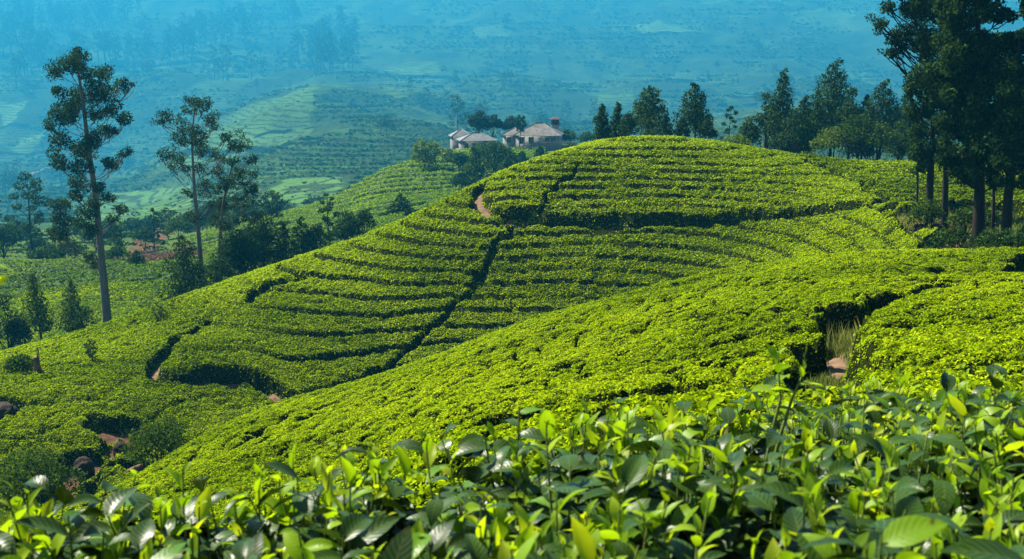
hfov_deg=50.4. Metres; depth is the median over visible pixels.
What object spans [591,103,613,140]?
conifer tree
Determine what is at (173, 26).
forest tree
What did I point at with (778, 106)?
conifer tree
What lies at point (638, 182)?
tea field
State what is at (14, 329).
tree
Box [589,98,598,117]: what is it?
forest tree
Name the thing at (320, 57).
forest tree
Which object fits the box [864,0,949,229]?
acacia tree
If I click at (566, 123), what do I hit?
forest tree
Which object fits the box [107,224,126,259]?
slender tree
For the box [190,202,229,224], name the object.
broadleaf tree
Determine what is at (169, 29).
forest tree
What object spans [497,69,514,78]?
forest tree
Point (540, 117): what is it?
forest tree
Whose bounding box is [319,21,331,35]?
forest tree
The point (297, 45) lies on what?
forest tree
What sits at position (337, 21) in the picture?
forest tree
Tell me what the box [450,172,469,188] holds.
broadleaf tree
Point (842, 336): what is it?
grass
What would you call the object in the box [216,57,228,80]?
forest tree
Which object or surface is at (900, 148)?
broadleaf tree
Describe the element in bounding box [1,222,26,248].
broadleaf tree
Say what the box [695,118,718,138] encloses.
broadleaf tree
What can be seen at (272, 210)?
broadleaf tree
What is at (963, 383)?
tea bush
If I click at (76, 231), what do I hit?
broadleaf tree
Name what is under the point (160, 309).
shrub
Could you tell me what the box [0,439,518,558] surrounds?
tea bush
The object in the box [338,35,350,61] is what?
forest tree
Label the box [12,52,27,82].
forest tree
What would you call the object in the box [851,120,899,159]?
broadleaf tree
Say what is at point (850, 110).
broadleaf tree
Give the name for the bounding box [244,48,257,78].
forest tree
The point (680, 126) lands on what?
broadleaf tree
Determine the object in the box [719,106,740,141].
slender tree
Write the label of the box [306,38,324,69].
forest tree
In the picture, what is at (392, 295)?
tea field
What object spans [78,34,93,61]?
forest tree
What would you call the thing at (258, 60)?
forest tree
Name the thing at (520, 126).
slender tree
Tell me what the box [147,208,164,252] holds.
slender tree
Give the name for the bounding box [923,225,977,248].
shrub
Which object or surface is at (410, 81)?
forest tree
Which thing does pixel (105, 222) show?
broadleaf tree
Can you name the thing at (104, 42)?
forest tree
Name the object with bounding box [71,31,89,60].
forest tree
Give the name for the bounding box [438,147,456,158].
shrub
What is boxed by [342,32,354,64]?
forest tree
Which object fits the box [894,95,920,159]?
broadleaf tree
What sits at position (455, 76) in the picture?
forest tree
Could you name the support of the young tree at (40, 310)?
on the ground at (114, 437)
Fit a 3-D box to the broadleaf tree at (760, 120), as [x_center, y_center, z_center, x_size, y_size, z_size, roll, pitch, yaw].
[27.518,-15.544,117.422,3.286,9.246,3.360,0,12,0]
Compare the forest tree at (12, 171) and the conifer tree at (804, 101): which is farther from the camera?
the forest tree at (12, 171)
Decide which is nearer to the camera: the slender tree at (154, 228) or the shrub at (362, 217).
the shrub at (362, 217)
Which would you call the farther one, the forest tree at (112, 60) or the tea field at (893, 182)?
the forest tree at (112, 60)
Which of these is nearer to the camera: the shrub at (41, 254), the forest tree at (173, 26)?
the shrub at (41, 254)
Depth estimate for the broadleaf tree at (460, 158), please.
211.18 m
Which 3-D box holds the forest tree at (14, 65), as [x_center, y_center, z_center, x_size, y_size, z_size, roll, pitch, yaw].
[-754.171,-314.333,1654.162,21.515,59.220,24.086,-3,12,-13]
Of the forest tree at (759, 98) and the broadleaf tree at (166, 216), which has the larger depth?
the forest tree at (759, 98)
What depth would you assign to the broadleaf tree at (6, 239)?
162.04 m
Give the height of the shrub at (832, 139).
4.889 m
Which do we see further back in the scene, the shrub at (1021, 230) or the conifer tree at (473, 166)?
the conifer tree at (473, 166)
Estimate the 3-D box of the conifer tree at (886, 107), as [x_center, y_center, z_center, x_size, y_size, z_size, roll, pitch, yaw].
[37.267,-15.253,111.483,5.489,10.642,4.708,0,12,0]
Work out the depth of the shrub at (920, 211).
60.33 m
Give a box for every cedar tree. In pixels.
[900,57,959,224]
[907,0,1018,246]
[967,30,1023,237]
[1014,0,1023,121]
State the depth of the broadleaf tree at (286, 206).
300.84 m
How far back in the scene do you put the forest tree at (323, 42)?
1667.80 m
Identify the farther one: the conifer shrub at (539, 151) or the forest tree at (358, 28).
the forest tree at (358, 28)
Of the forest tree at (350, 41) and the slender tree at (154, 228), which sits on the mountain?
the forest tree at (350, 41)
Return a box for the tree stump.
[32,346,41,371]
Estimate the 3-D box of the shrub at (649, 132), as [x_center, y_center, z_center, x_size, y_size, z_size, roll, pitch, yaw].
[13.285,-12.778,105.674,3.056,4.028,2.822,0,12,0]
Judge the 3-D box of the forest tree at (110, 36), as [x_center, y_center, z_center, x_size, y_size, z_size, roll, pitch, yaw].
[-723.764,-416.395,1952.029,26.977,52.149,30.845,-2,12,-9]
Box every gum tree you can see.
[42,46,136,322]
[149,95,237,288]
[196,128,267,281]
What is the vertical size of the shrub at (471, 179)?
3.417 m
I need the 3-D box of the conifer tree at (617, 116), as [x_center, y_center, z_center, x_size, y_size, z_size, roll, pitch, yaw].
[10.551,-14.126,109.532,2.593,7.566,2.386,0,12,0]
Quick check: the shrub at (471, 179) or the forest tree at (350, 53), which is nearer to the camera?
the shrub at (471, 179)
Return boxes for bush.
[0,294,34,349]
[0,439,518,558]
[0,469,255,558]
[0,551,189,558]
[269,408,804,558]
[271,502,627,558]
[425,390,797,543]
[506,514,947,558]
[546,427,1023,558]
[640,376,1023,558]
[710,362,1023,479]
[789,492,1023,558]
[820,417,1023,558]
[854,372,1023,558]
[939,353,1023,419]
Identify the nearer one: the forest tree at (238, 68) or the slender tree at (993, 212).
the slender tree at (993, 212)
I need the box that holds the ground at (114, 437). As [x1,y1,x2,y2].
[0,143,1019,553]
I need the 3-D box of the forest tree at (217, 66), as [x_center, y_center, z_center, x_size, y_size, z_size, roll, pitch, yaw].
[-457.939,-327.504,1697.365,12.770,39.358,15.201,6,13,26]
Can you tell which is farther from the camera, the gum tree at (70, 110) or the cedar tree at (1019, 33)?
the gum tree at (70, 110)
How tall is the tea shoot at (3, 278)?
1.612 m
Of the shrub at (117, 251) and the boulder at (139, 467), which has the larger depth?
the shrub at (117, 251)
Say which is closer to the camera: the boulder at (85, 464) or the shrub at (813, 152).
the boulder at (85, 464)
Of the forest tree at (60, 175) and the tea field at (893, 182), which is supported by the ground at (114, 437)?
the tea field at (893, 182)
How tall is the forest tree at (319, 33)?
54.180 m
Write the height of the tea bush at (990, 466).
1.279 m
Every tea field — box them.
[0,181,938,399]
[0,211,404,350]
[0,246,1023,554]
[0,355,274,524]
[189,144,545,255]
[479,134,881,230]
[803,153,1023,234]
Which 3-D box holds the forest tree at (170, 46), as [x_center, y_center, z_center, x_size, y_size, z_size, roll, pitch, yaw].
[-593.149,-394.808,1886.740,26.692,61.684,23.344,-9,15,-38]
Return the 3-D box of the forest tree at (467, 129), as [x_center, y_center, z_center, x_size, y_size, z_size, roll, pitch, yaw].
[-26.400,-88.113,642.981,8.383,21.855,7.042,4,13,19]
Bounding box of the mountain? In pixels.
[0,0,1023,230]
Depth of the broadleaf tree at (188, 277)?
94.42 m
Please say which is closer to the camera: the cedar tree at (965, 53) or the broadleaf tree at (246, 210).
the cedar tree at (965, 53)
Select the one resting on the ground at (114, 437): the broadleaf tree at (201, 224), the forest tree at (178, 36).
the broadleaf tree at (201, 224)
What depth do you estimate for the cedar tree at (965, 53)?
53.67 m
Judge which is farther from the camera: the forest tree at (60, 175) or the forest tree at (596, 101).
the forest tree at (596, 101)
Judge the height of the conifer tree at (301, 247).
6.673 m
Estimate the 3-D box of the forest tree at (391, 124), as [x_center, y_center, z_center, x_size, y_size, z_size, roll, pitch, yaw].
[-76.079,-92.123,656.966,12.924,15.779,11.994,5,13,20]
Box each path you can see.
[150,366,279,401]
[474,192,526,227]
[824,341,851,381]
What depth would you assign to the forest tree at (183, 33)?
1936.97 m
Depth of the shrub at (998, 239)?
49.56 m
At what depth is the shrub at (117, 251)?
135.99 m
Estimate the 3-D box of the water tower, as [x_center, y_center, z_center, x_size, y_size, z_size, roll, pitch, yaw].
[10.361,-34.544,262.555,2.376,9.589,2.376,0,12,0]
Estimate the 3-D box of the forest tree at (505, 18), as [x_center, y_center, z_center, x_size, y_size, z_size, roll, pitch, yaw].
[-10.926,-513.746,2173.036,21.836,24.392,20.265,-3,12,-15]
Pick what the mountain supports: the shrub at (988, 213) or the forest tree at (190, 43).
the forest tree at (190, 43)
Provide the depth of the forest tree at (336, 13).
2196.80 m
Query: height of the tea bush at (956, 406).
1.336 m
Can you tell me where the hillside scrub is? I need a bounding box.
[0,0,1021,257]
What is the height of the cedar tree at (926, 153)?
10.408 m
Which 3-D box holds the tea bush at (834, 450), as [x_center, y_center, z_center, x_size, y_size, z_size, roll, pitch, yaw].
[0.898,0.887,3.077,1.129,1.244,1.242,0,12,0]
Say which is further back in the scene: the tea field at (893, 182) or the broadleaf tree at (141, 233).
the broadleaf tree at (141, 233)
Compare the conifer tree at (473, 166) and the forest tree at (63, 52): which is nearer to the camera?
the conifer tree at (473, 166)
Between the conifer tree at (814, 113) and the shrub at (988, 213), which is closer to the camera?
the shrub at (988, 213)
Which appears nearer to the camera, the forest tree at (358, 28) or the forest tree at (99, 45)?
the forest tree at (99, 45)
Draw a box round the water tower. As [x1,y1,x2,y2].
[550,117,559,129]
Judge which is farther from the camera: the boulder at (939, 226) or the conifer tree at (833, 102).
the conifer tree at (833, 102)
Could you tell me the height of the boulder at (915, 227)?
1.074 m
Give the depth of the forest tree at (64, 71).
1663.01 m
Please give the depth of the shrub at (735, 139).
103.24 m
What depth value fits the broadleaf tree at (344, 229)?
108.43 m
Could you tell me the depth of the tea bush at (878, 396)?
3.81 m
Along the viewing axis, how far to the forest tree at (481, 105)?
872.94 m
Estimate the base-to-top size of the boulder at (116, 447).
1.011 m
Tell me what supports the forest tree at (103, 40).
on the mountain
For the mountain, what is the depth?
1804.69 m
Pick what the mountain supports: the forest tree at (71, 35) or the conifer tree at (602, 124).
the forest tree at (71, 35)
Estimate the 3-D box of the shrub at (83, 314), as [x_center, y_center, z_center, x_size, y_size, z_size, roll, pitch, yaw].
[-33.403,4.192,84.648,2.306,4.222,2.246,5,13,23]
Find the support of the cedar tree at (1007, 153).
on the ground at (114, 437)
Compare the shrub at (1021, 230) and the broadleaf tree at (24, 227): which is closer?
the shrub at (1021, 230)
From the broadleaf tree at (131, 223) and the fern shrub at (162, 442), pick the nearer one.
the fern shrub at (162, 442)
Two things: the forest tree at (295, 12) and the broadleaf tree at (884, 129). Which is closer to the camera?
the broadleaf tree at (884, 129)
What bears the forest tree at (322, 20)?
on the mountain
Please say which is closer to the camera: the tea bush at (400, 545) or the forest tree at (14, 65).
the tea bush at (400, 545)
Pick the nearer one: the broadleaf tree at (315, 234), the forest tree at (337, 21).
the broadleaf tree at (315, 234)
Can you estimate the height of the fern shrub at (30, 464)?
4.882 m
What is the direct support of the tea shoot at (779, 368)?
on the ground at (114, 437)
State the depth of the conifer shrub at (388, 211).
142.82 m
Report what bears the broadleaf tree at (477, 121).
on the ground at (114, 437)
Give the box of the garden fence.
[523,141,577,152]
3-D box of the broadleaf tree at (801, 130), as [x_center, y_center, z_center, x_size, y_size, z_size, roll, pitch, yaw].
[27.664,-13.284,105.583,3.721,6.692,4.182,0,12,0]
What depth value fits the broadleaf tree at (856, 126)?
100.82 m
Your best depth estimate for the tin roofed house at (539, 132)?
249.48 m
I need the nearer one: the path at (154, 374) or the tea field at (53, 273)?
the path at (154, 374)
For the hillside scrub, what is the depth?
1499.01 m
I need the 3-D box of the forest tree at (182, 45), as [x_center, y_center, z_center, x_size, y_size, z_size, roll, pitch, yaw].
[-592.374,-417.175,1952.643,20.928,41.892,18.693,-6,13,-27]
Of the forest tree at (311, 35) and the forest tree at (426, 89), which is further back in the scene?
the forest tree at (311, 35)
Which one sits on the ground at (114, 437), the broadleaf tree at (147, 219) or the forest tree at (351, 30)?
the broadleaf tree at (147, 219)
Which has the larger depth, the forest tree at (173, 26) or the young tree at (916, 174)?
the forest tree at (173, 26)
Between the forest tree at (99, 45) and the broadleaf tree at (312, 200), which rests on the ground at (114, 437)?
the broadleaf tree at (312, 200)
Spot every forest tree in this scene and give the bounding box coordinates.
[0,165,27,191]
[0,171,19,194]
[8,53,22,88]
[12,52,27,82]
[51,164,68,186]
[56,45,71,83]
[58,54,68,86]
[66,31,81,48]
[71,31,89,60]
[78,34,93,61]
[90,30,105,65]
[93,31,110,61]
[98,31,110,60]
[99,30,110,59]
[102,33,113,59]
[107,38,122,69]
[107,58,117,65]
[141,60,155,74]
[161,27,175,53]
[161,34,175,66]
[169,37,179,58]
[170,25,179,50]
[173,28,181,50]
[175,22,188,56]
[177,26,194,57]
[177,35,186,55]
[180,23,194,52]
[184,34,196,64]
[194,8,207,35]
[194,12,205,38]
[205,45,218,78]
[213,57,221,79]
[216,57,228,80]
[219,45,233,80]
[231,62,243,75]
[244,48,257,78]
[256,56,267,65]
[286,0,300,24]
[290,31,305,63]
[291,29,303,62]
[301,25,314,50]
[305,25,316,52]
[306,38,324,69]
[313,17,327,38]
[313,28,322,45]
[313,45,326,70]
[315,35,331,71]
[315,43,324,69]
[316,34,327,68]
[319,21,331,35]
[320,44,336,70]
[322,31,338,69]
[326,33,338,70]
[334,5,342,28]
[334,13,348,38]
[336,41,350,73]
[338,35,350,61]
[339,16,349,35]
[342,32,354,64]
[344,35,359,68]
[346,18,358,45]
[346,28,357,47]
[348,48,356,69]
[351,16,360,36]
[376,115,395,137]
[407,77,415,93]
[421,87,430,110]
[442,89,453,110]
[447,94,470,129]
[452,71,459,88]
[462,104,487,119]
[462,112,470,131]
[474,101,489,132]
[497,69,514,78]
[502,17,511,23]
[531,111,550,124]
[547,59,554,75]
[559,117,574,129]
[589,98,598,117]
[753,87,774,102]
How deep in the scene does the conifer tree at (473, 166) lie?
193.29 m
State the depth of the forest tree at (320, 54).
1653.35 m
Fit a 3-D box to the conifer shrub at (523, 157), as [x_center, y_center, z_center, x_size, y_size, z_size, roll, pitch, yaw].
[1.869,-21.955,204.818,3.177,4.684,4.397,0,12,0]
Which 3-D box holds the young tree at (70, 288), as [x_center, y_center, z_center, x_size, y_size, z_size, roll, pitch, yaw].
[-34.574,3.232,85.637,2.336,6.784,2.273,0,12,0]
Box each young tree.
[21,273,56,338]
[55,278,87,332]
[905,120,928,203]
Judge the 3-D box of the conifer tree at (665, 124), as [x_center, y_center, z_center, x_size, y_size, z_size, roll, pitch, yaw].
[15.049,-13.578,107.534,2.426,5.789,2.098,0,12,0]
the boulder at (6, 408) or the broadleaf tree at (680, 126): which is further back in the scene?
the broadleaf tree at (680, 126)
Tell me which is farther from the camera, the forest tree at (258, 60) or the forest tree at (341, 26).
the forest tree at (341, 26)
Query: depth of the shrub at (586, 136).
247.80 m
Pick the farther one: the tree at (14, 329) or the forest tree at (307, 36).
the forest tree at (307, 36)
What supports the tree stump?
on the ground at (114, 437)
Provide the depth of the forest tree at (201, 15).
2193.12 m
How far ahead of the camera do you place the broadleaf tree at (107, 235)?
188.43 m
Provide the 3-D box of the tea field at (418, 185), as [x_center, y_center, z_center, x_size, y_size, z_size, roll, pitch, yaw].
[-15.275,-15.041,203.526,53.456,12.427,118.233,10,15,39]
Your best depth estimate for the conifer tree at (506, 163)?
193.17 m
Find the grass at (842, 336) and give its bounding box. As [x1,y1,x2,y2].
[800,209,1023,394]
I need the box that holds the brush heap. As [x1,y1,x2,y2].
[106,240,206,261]
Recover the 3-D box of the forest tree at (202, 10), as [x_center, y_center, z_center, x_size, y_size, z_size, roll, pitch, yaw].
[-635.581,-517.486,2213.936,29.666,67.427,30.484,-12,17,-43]
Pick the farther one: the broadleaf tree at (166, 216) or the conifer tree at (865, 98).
the broadleaf tree at (166, 216)
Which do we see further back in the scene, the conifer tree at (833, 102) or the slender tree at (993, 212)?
the conifer tree at (833, 102)
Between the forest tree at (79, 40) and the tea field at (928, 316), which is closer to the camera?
the tea field at (928, 316)
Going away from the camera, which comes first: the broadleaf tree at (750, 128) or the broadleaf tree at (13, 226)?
the broadleaf tree at (750, 128)
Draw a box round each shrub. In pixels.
[0,443,89,510]
[3,352,33,372]
[26,243,63,259]
[47,237,88,258]
[67,306,100,330]
[105,245,131,259]
[116,413,191,469]
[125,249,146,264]
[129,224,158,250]
[148,301,168,318]
[197,256,241,286]
[352,207,377,232]
[384,203,397,215]
[390,192,414,214]
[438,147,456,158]
[463,175,480,185]
[469,140,491,153]
[517,151,528,162]
[531,145,544,156]
[577,131,593,141]
[639,128,657,134]
[722,133,752,145]
[801,150,821,156]
[809,126,855,156]
[901,199,946,228]
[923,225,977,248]
[945,206,985,238]
[961,227,1023,248]
[985,209,1001,228]
[1006,224,1023,243]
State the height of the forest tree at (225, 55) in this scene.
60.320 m
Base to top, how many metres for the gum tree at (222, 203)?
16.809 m
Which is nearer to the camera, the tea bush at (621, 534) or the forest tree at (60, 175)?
the tea bush at (621, 534)
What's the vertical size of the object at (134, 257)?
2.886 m
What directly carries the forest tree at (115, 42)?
on the mountain
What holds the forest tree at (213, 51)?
on the mountain
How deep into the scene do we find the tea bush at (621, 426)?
2.87 m
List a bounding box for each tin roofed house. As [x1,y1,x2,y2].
[448,128,497,149]
[501,122,563,149]
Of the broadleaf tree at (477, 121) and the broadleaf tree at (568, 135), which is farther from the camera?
the broadleaf tree at (477, 121)
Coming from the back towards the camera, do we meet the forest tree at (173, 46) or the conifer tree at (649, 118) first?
the forest tree at (173, 46)
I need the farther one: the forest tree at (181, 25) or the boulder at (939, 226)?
the forest tree at (181, 25)
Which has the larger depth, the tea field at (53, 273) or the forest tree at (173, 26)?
the forest tree at (173, 26)
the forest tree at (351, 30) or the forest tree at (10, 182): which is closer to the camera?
the forest tree at (10, 182)
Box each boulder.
[0,402,18,419]
[74,456,94,480]
[112,442,127,456]
[127,463,143,471]
[911,224,925,231]
[929,223,944,234]
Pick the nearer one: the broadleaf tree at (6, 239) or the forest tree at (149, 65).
the broadleaf tree at (6, 239)
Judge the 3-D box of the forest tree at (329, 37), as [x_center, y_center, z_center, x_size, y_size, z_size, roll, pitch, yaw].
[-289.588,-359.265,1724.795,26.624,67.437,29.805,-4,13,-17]
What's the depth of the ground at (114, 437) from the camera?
183.27 m
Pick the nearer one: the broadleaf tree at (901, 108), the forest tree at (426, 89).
the broadleaf tree at (901, 108)
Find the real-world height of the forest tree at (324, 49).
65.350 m
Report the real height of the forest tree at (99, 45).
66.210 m
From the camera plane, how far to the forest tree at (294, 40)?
1925.28 m
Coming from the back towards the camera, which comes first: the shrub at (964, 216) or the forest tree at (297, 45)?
the forest tree at (297, 45)
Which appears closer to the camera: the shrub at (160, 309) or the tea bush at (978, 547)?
the tea bush at (978, 547)
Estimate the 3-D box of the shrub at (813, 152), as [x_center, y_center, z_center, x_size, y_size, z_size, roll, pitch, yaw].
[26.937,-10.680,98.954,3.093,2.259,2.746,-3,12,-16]
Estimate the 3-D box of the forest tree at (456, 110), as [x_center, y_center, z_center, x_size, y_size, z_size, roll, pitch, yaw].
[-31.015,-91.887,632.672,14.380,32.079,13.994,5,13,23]
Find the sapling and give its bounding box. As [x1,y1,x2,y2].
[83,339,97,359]
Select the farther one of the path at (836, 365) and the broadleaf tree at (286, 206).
the broadleaf tree at (286, 206)
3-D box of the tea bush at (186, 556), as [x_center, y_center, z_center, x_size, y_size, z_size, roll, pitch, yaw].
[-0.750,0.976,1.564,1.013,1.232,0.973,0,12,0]
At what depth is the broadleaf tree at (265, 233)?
103.73 m
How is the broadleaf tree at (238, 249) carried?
on the ground at (114, 437)
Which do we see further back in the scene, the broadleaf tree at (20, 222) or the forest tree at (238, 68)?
the forest tree at (238, 68)
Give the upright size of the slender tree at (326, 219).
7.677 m
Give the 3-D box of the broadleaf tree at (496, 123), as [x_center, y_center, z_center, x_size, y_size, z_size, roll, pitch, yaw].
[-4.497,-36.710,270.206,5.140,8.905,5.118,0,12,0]
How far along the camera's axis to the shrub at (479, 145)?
234.60 m
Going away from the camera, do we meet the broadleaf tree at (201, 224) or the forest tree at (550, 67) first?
the broadleaf tree at (201, 224)
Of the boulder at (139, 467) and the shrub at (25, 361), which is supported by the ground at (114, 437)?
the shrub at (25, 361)
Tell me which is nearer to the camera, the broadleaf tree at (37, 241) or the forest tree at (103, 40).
the broadleaf tree at (37, 241)
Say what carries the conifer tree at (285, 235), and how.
on the ground at (114, 437)
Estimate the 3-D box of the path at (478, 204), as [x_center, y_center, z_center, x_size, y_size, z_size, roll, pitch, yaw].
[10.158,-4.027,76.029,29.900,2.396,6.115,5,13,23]
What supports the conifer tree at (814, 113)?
on the ground at (114, 437)
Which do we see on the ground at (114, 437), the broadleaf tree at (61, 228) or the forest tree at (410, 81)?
the broadleaf tree at (61, 228)
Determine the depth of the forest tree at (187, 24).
1993.26 m
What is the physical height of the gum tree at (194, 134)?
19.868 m
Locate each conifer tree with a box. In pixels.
[271,221,301,262]
[287,215,318,256]
[458,146,492,179]
[496,156,514,171]
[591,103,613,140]
[609,102,626,137]
[628,85,669,133]
[657,113,676,135]
[671,82,714,137]
[763,67,800,152]
[789,95,815,153]
[800,90,831,151]
[809,57,860,156]
[845,94,882,159]
[854,79,902,158]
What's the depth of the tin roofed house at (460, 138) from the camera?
255.34 m
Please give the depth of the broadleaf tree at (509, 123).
268.90 m
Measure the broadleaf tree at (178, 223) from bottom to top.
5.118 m
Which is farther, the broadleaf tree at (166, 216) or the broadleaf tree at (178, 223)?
the broadleaf tree at (166, 216)
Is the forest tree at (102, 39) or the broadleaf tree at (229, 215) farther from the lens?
the forest tree at (102, 39)
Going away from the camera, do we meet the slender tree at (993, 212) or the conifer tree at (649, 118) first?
the slender tree at (993, 212)
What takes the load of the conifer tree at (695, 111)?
on the ground at (114, 437)
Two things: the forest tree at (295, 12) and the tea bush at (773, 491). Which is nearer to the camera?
the tea bush at (773, 491)
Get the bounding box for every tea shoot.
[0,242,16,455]
[751,343,821,474]
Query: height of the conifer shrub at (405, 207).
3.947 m
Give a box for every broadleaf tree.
[0,224,23,258]
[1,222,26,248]
[4,170,50,249]
[7,220,39,237]
[24,237,51,251]
[52,221,69,242]
[67,222,86,235]
[78,226,111,250]
[101,218,124,239]
[118,217,146,230]
[141,215,159,227]
[152,207,184,238]
[156,234,208,300]
[163,216,195,242]
[177,211,208,232]
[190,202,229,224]
[205,227,274,274]
[206,210,239,235]
[232,203,260,221]
[243,213,289,266]
[260,189,287,225]
[265,202,298,214]
[301,196,328,204]
[301,222,334,249]
[330,209,363,240]
[409,138,444,165]
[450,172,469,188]
[451,151,468,168]
[466,110,491,132]
[480,141,520,173]
[485,114,501,137]
[500,116,519,130]
[562,128,577,141]
[616,112,640,136]
[674,115,690,136]
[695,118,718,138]
[738,115,762,144]
[753,92,779,148]
[777,108,815,152]
[833,87,868,158]
[838,113,879,159]
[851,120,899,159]
[882,119,913,159]
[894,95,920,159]
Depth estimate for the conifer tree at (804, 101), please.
112.60 m
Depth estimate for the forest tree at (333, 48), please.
1739.27 m
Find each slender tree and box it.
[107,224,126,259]
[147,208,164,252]
[317,193,339,243]
[514,115,526,147]
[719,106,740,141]
[990,189,994,228]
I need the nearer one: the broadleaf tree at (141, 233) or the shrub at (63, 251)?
the shrub at (63, 251)
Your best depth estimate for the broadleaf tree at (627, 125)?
105.02 m
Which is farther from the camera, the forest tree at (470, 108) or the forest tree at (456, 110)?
the forest tree at (470, 108)
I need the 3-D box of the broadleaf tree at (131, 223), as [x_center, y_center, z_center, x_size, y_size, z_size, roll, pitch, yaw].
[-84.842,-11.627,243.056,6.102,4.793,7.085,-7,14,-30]
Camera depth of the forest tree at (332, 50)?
1670.16 m
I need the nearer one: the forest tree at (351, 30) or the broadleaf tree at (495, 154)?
the broadleaf tree at (495, 154)
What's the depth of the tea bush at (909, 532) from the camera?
1.55 m
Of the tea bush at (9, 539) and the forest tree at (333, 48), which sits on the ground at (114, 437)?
the tea bush at (9, 539)
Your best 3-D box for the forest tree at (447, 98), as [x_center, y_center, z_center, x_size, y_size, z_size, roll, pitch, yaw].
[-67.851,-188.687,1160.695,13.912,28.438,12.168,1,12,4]
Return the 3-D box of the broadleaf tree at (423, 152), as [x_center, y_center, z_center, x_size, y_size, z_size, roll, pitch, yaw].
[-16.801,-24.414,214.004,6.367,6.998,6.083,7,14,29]
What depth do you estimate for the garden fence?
243.03 m
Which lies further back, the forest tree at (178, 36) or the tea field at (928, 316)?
the forest tree at (178, 36)
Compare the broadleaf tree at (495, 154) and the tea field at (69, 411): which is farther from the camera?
the broadleaf tree at (495, 154)
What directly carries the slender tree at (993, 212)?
on the ground at (114, 437)
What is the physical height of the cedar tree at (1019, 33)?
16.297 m
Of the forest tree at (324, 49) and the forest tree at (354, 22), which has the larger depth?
the forest tree at (354, 22)
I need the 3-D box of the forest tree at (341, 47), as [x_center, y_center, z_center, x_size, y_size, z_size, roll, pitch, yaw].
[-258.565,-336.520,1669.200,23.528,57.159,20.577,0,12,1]

